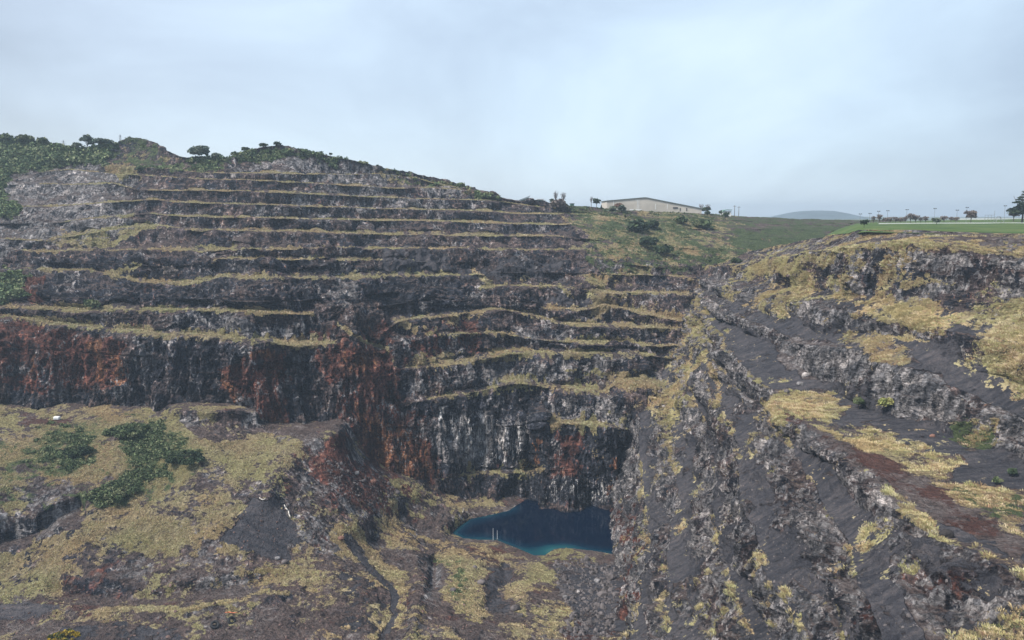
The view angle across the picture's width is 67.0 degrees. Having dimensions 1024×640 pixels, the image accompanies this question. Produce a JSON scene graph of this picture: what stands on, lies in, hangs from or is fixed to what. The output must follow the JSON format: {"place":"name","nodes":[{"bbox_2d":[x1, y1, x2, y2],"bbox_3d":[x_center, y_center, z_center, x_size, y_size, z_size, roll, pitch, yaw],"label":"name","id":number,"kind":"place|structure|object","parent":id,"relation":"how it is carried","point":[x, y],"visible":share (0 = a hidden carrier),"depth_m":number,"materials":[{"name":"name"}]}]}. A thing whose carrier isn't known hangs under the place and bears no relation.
{"place":"outdoors","nodes":[
{"label":"outdoors","id":0,"kind":"place"},
{"bbox_2d":[0,402,625,639],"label":"pit floor","id":1,"kind":"structure","parent":0,"point":[53,508],"depth_m":288.42,"materials":[{"name":"grey stone"}]},
{"bbox_2d":[47,628,80,639],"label":"gorse bush","id":2,"kind":"object","parent":1,"relation":"on","point":[61,635],"visible":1,"depth_m":229.18,"materials":[{"name":"yellow plant"}]},
{"bbox_2d":[61,445,96,456],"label":"slope shrub","id":3,"kind":"object","parent":1,"relation":"on","point":[82,449],"visible":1,"depth_m":309.55,"materials":[{"name":"green plant"}]},
{"bbox_2d":[92,485,140,502],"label":"slope shrub","id":4,"kind":"object","parent":1,"relation":"on","point":[110,494],"visible":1,"depth_m":290.81,"materials":[{"name":"green plant"}]},
{"bbox_2d":[101,422,150,437],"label":"slope shrub","id":5,"kind":"object","parent":1,"relation":"on","point":[129,430],"visible":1,"depth_m":325.21,"materials":[{"name":"green plant"}]},
{"bbox_2d":[165,450,204,464],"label":"slope shrub","id":6,"kind":"object","parent":1,"relation":"on","point":[196,456],"visible":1,"depth_m":312.02,"materials":[{"name":"green plant"}]},
{"bbox_2d":[210,620,219,628],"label":"truck tyre","id":7,"kind":"object","parent":1,"relation":"on","point":[213,622],"visible":1,"depth_m":237.83,"materials":[{"name":"rubber"}]},
{"bbox_2d":[227,616,235,623],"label":"truck tyre","id":8,"kind":"object","parent":1,"relation":"on","point":[232,618],"visible":1,"depth_m":241.92,"materials":[{"name":"rubber"}]},
{"bbox_2d":[21,419,463,594],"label":"bramble cover","id":9,"kind":"object","parent":1,"relation":"on","point":[146,473],"visible":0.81,"depth_m":311.86,"materials":[{"name":"green plant"}]},
{"bbox_2d":[0,507,563,639],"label":"loose stones","id":10,"kind":"object","parent":1,"relation":"on","point":[280,624],"visible":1,"depth_m":257.19,"materials":[{"name":"grey stone"}]},
{"bbox_2d":[281,559,288,563],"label":"boulder","id":11,"kind":"object","parent":1,"relation":"on","point":[285,561],"visible":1,"depth_m":277.50,"materials":[{"name":"grey stone"}]},
{"bbox_2d":[0,404,619,639],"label":"grass","id":12,"kind":"structure","parent":1,"relation":"on","point":[184,539],"depth_m":287.53,"materials":[{"name":"plant"}]},
{"bbox_2d":[322,458,397,507],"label":"scree fall","id":13,"kind":"object","parent":1,"relation":"on","point":[348,471],"visible":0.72,"depth_m":339.55,"materials":[{"name":"grey stone"}]},
{"bbox_2d":[477,579,485,585],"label":"boulder","id":14,"kind":"object","parent":1,"relation":"on","point":[481,582],"visible":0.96,"depth_m":301.07,"materials":[{"name":"grey stone"}]},
{"bbox_2d":[510,604,519,611],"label":"boulder","id":15,"kind":"object","parent":1,"relation":"on","point":[515,607],"visible":1,"depth_m":279.99,"materials":[{"name":"grey stone"}]},
{"bbox_2d":[553,556,618,639],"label":"rubble pile","id":16,"kind":"object","parent":1,"relation":"on","point":[603,593],"visible":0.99,"depth_m":296.98,"materials":[{"name":"grey stone"}]},
{"bbox_2d":[605,572,615,579],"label":"boulder","id":17,"kind":"object","parent":1,"relation":"on","point":[610,576],"visible":0.95,"depth_m":318.48,"materials":[{"name":"grey stone"}]},
{"bbox_2d":[0,137,902,512],"bbox_3d":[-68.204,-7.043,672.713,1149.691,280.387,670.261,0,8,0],"label":"terraced quarry wall","id":18,"kind":"structure","parent":0,"point":[386,407],"depth_m":426.89,"materials":[{"name":"grey stone"}]},
{"bbox_2d":[211,152,220,156],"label":"bushy tree","id":19,"kind":"object","parent":18,"relation":"on","point":[215,154],"visible":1,"depth_m":545.02,"materials":[{"name":"green plant"}]},
{"bbox_2d":[0,136,501,304],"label":"hillside scrub","id":20,"kind":"object","parent":18,"relation":"on","point":[50,153],"visible":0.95,"depth_m":543.27,"materials":[{"name":"green plant"}]},
{"bbox_2d":[0,133,13,140],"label":"bushy tree","id":21,"kind":"object","parent":20,"relation":"on","point":[5,136],"visible":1,"depth_m":555.93,"materials":[{"name":"green plant"}]},
{"bbox_2d":[16,134,34,143],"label":"bushy tree","id":22,"kind":"object","parent":20,"relation":"on","point":[23,138],"visible":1,"depth_m":554.69,"materials":[{"name":"green plant"}]},
{"bbox_2d":[36,137,49,143],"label":"bushy tree","id":23,"kind":"object","parent":20,"relation":"on","point":[40,140],"visible":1,"depth_m":552.33,"materials":[{"name":"green plant"}]},
{"bbox_2d":[71,142,81,146],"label":"eucalyptus tree","id":24,"kind":"object","parent":20,"relation":"on","point":[75,144],"visible":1,"depth_m":550.52,"materials":[{"name":"green plant"}]},
{"bbox_2d":[78,134,94,146],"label":"eucalyptus tree","id":25,"kind":"object","parent":20,"relation":"on","point":[88,138],"visible":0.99,"depth_m":552.20,"materials":[{"name":"green plant"}]},
{"bbox_2d":[91,137,108,143],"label":"eucalyptus tree","id":26,"kind":"object","parent":20,"relation":"on","point":[98,139],"visible":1,"depth_m":552.91,"materials":[{"name":"green plant"}]},
{"bbox_2d":[187,145,209,156],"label":"bushy tree","id":27,"kind":"object","parent":20,"relation":"on","point":[199,150],"visible":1,"depth_m":543.02,"materials":[{"name":"green plant"}]},
{"bbox_2d":[259,143,268,148],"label":"summit shrub","id":28,"kind":"object","parent":18,"relation":"on","point":[262,145],"visible":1,"depth_m":560.20,"materials":[{"name":"green plant"}]},
{"bbox_2d":[273,141,281,146],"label":"summit shrub","id":29,"kind":"object","parent":18,"relation":"on","point":[277,143],"visible":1,"depth_m":564.27,"materials":[{"name":"green plant"}]},
{"bbox_2d":[1,158,769,480],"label":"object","id":30,"kind":"structure","parent":18,"relation":"on","point":[44,306],"depth_m":451.05,"materials":[{"name":"plant"}]},
{"bbox_2d":[83,298,100,308],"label":"ledge bush","id":31,"kind":"object","parent":30,"relation":"on","point":[93,302],"visible":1,"depth_m":376.80,"materials":[{"name":"green plant"}]},
{"bbox_2d":[135,166,143,170],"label":"ledge bush","id":32,"kind":"object","parent":30,"relation":"on","point":[140,168],"visible":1,"depth_m":530.57,"materials":[{"name":"green plant"}]},
{"bbox_2d":[162,266,177,278],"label":"ledge bush","id":33,"kind":"object","parent":30,"relation":"on","point":[170,270],"visible":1,"depth_m":404.01,"materials":[{"name":"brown plant"}]},
{"bbox_2d":[550,199,565,207],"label":"thicket","id":34,"kind":"object","parent":18,"relation":"on","point":[558,203],"visible":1,"depth_m":609.70,"materials":[{"name":"brown plant"}]},
{"bbox_2d":[593,198,600,207],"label":"round tree","id":35,"kind":"object","parent":18,"relation":"on","point":[596,201],"visible":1,"depth_m":647.48,"materials":[{"name":"green plant"}]},
{"bbox_2d":[607,205,616,212],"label":"round bush","id":36,"kind":"object","parent":18,"relation":"on","point":[612,208],"visible":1,"depth_m":631.14,"materials":[{"name":"green plant"}]},
{"bbox_2d":[617,204,626,211],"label":"round bush","id":37,"kind":"object","parent":18,"relation":"on","point":[622,207],"visible":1,"depth_m":642.11,"materials":[{"name":"green plant"}]},
{"bbox_2d":[626,217,649,231],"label":"slope bush","id":38,"kind":"object","parent":18,"relation":"on","point":[638,224],"visible":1,"depth_m":578.18,"materials":[{"name":"green plant"}]},
{"bbox_2d":[566,206,726,274],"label":"slope scrub","id":39,"kind":"object","parent":18,"relation":"on","point":[656,256],"visible":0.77,"depth_m":579.30,"materials":[{"name":"green plant"}]},
{"bbox_2d":[639,236,658,246],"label":"slope bush","id":40,"kind":"object","parent":18,"relation":"on","point":[646,241],"visible":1,"depth_m":547.70,"materials":[{"name":"green plant"}]},
{"bbox_2d":[601,197,702,213],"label":"industrial shed","id":41,"kind":"structure","parent":18,"relation":"on","point":[648,204],"depth_m":707.35,"materials":[{"name":"white paint"}]},
{"bbox_2d":[647,220,659,226],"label":"slope bush","id":42,"kind":"object","parent":18,"relation":"on","point":[654,223],"visible":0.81,"depth_m":592.02,"materials":[{"name":"green plant"}]},
{"bbox_2d":[653,244,674,252],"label":"slope bush","id":43,"kind":"object","parent":18,"relation":"on","point":[665,248],"visible":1,"depth_m":541.63,"materials":[{"name":"green plant"}]},
{"bbox_2d":[675,216,687,223],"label":"slope bush","id":44,"kind":"object","parent":18,"relation":"on","point":[680,219],"visible":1,"depth_m":616.80,"materials":[{"name":"green plant"}]},
{"bbox_2d":[693,219,711,226],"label":"slope bush","id":45,"kind":"object","parent":18,"relation":"on","point":[703,223],"visible":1,"depth_m":612.63,"materials":[{"name":"green plant"}]},
{"bbox_2d":[702,207,710,211],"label":"umbrella tree","id":46,"kind":"object","parent":18,"relation":"on","point":[705,209],"visible":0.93,"depth_m":715.99,"materials":[{"name":"green plant"}]},
{"bbox_2d":[722,212,729,219],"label":"round bush","id":47,"kind":"object","parent":18,"relation":"on","point":[725,214],"visible":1,"depth_m":677.33,"materials":[{"name":"green plant"}]},
{"bbox_2d":[730,257,742,262],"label":"slope bush","id":48,"kind":"object","parent":18,"relation":"on","point":[736,260],"visible":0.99,"depth_m":494.57,"materials":[{"name":"green plant"}]},
{"bbox_2d":[0,0,1023,216],"label":"sky","id":49,"kind":"structure","parent":0,"point":[758,108],"materials":[{"name":"white"}]},
{"bbox_2d":[453,499,613,554],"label":"lake","id":50,"kind":"structure","parent":0,"point":[529,526],"depth_m":373.27,"materials":[{"name":"liquid"}]},
{"bbox_2d":[609,230,1023,639],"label":"jagged quarry wall","id":51,"kind":"structure","parent":0,"point":[936,385],"depth_m":261.04,"materials":[{"name":"grey stone"}]},
{"bbox_2d":[802,372,809,376],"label":"boulder","id":52,"kind":"object","parent":51,"relation":"on","point":[805,374],"visible":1,"depth_m":315.62,"materials":[{"name":"white stone"}]},
{"bbox_2d":[612,233,1023,639],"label":"tussock grass","id":53,"kind":"structure","parent":51,"relation":"on","point":[800,404],"depth_m":277.79,"materials":[{"name":"yellow plant"}]},
{"bbox_2d":[630,342,1006,639],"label":"ledge stones","id":54,"kind":"object","parent":51,"relation":"on","point":[908,615],"visible":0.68,"depth_m":229.33,"materials":[{"name":"grey stone"}]},
{"bbox_2d":[853,396,864,408],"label":"ledge shrub","id":55,"kind":"object","parent":51,"relation":"on","point":[858,400],"visible":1,"depth_m":276.80,"materials":[{"name":"green plant"}]},
{"bbox_2d":[877,397,893,406],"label":"ledge shrub","id":56,"kind":"object","parent":51,"relation":"on","point":[885,402],"visible":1,"depth_m":266.37,"materials":[{"name":"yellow plant"}]},
{"bbox_2d":[939,529,953,537],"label":"boulder","id":57,"kind":"object","parent":51,"relation":"on","point":[948,533],"visible":0.94,"depth_m":175.25,"materials":[{"name":"grey stone"}]},
{"bbox_2d":[992,476,1003,484],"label":"ledge shrub","id":58,"kind":"object","parent":51,"relation":"on","point":[996,479],"visible":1,"depth_m":202.98,"materials":[{"name":"green plant"}]},
{"bbox_2d":[1007,468,1017,475],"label":"ledge shrub","id":59,"kind":"object","parent":51,"relation":"on","point":[1012,471],"visible":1,"depth_m":209.52,"materials":[{"name":"green plant"}]},
{"bbox_2d":[771,210,870,218],"bbox_3d":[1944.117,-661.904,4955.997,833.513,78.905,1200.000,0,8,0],"label":"distant hill","id":60,"kind":"structure","parent":0,"point":[820,214],"depth_m":4554.64,"materials":[{"name":"grey"}]},
{"bbox_2d":[821,217,1023,220],"bbox_3d":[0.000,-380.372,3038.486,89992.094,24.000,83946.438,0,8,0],"label":"ground","id":61,"kind":"structure","parent":0,"point":[929,218],"depth_m":3567.62,"materials":[{"name":"green plant"}]},
{"bbox_2d":[827,219,1023,235],"bbox_3d":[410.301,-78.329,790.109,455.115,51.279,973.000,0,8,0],"label":"lawn","id":62,"kind":"structure","parent":0,"point":[995,226],"depth_m":481.25,"materials":[{"name":"green plant"}]},
{"bbox_2d":[860,219,869,224],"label":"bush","id":63,"kind":"object","parent":62,"relation":"on","point":[863,222],"visible":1,"depth_m":437.13,"materials":[{"name":"green plant"}]},
{"bbox_2d":[906,213,915,222],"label":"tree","id":64,"kind":"object","parent":62,"relation":"on","point":[910,216],"visible":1,"depth_m":632.81,"materials":[{"name":"brown plant"}]},
{"bbox_2d":[931,218,941,224],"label":"park tree","id":65,"kind":"object","parent":62,"relation":"on","point":[935,220],"visible":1,"depth_m":534.63,"materials":[{"name":"brown plant"}]},
{"bbox_2d":[879,222,1023,223],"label":"wall","id":66,"kind":"structure","parent":62,"relation":"on","point":[928,223],"depth_m":593.18,"materials":[{"name":"white paint"}]},
{"bbox_2d":[963,210,977,222],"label":"round tree","id":67,"kind":"object","parent":62,"relation":"on","point":[971,214],"visible":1,"depth_m":593.05,"materials":[{"name":"brown plant"}]},
{"bbox_2d":[958,218,1023,219],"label":"wall","id":68,"kind":"structure","parent":62,"relation":"on","point":[985,218],"depth_m":765.19,"materials":[{"name":"white paint"}]},
{"bbox_2d":[1006,191,1023,221],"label":"pine tree","id":69,"kind":"object","parent":62,"relation":"on","point":[1018,209],"visible":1,"depth_m":593.09,"materials":[{"name":"green plant"}]}
]}

